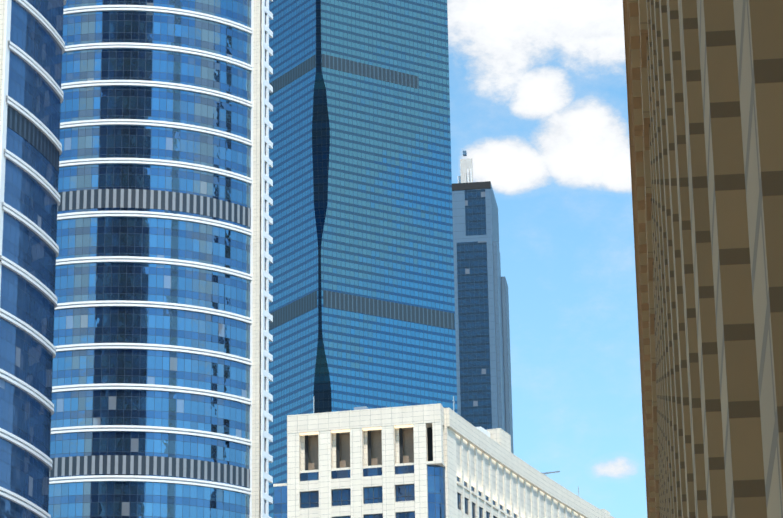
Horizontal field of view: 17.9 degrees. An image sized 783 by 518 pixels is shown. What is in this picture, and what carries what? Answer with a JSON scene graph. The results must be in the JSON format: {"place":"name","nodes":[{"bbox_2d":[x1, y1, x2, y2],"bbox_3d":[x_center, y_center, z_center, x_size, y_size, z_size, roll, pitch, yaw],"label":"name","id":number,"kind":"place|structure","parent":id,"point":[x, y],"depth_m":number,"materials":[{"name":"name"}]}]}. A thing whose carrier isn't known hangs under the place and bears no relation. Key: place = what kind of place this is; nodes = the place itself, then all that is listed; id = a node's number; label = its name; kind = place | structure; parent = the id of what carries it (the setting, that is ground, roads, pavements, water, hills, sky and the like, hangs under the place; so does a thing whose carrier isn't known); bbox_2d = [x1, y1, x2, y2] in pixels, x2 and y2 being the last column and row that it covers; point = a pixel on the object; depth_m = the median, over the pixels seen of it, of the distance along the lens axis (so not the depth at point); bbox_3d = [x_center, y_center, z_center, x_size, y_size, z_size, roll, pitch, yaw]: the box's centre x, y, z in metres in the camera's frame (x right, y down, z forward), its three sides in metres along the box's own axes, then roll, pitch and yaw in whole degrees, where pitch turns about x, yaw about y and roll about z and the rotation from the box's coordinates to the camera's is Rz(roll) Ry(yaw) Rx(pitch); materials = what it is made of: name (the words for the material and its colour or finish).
{"place":"outdoors","nodes":[
{"label":"outdoors","id":0,"kind":"place"},
{"bbox_2d":[0,0,65,517],"bbox_3d":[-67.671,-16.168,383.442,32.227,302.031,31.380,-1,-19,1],"label":"round tower","id":1,"kind":"structure","parent":0,"point":[32,46],"depth_m":371.61,"materials":[{"name":"blue glass"}]},
{"bbox_2d":[48,0,272,517],"bbox_3d":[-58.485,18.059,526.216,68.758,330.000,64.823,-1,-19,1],"label":"round tower","id":2,"kind":"structure","parent":0,"point":[162,377],"depth_m":502.37,"materials":[{"name":"blue glass"}]},
{"bbox_2d":[269,0,456,517],"bbox_3d":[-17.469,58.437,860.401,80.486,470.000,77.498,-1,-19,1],"label":"blue tower","id":3,"kind":"structure","parent":0,"point":[361,292],"depth_m":859.78,"materials":[{"name":"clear glass"}]},
{"bbox_2d":[273,396,613,517],"bbox_3d":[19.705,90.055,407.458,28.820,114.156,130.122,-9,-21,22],"label":"white office block","id":4,"kind":"structure","parent":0,"point":[439,460],"depth_m":368.19,"materials":[{"name":"concrete"}]},
{"bbox_2d":[452,151,513,453],"bbox_3d":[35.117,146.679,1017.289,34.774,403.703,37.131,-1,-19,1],"label":"grey tower","id":5,"kind":"structure","parent":0,"point":[483,368],"depth_m":1045.14,"materials":[{"name":"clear glass"}]},
{"bbox_2d":[447,0,646,517],"label":"sky","id":6,"kind":"structure","parent":0,"point":[538,88],"materials":[{"name":"blue"}]},
{"bbox_2d":[623,0,782,517],"bbox_3d":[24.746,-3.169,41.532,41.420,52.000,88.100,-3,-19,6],"label":"brown office tower","id":7,"kind":"structure","parent":0,"point":[704,79],"depth_m":12.92,"materials":[{"name":"stone"}]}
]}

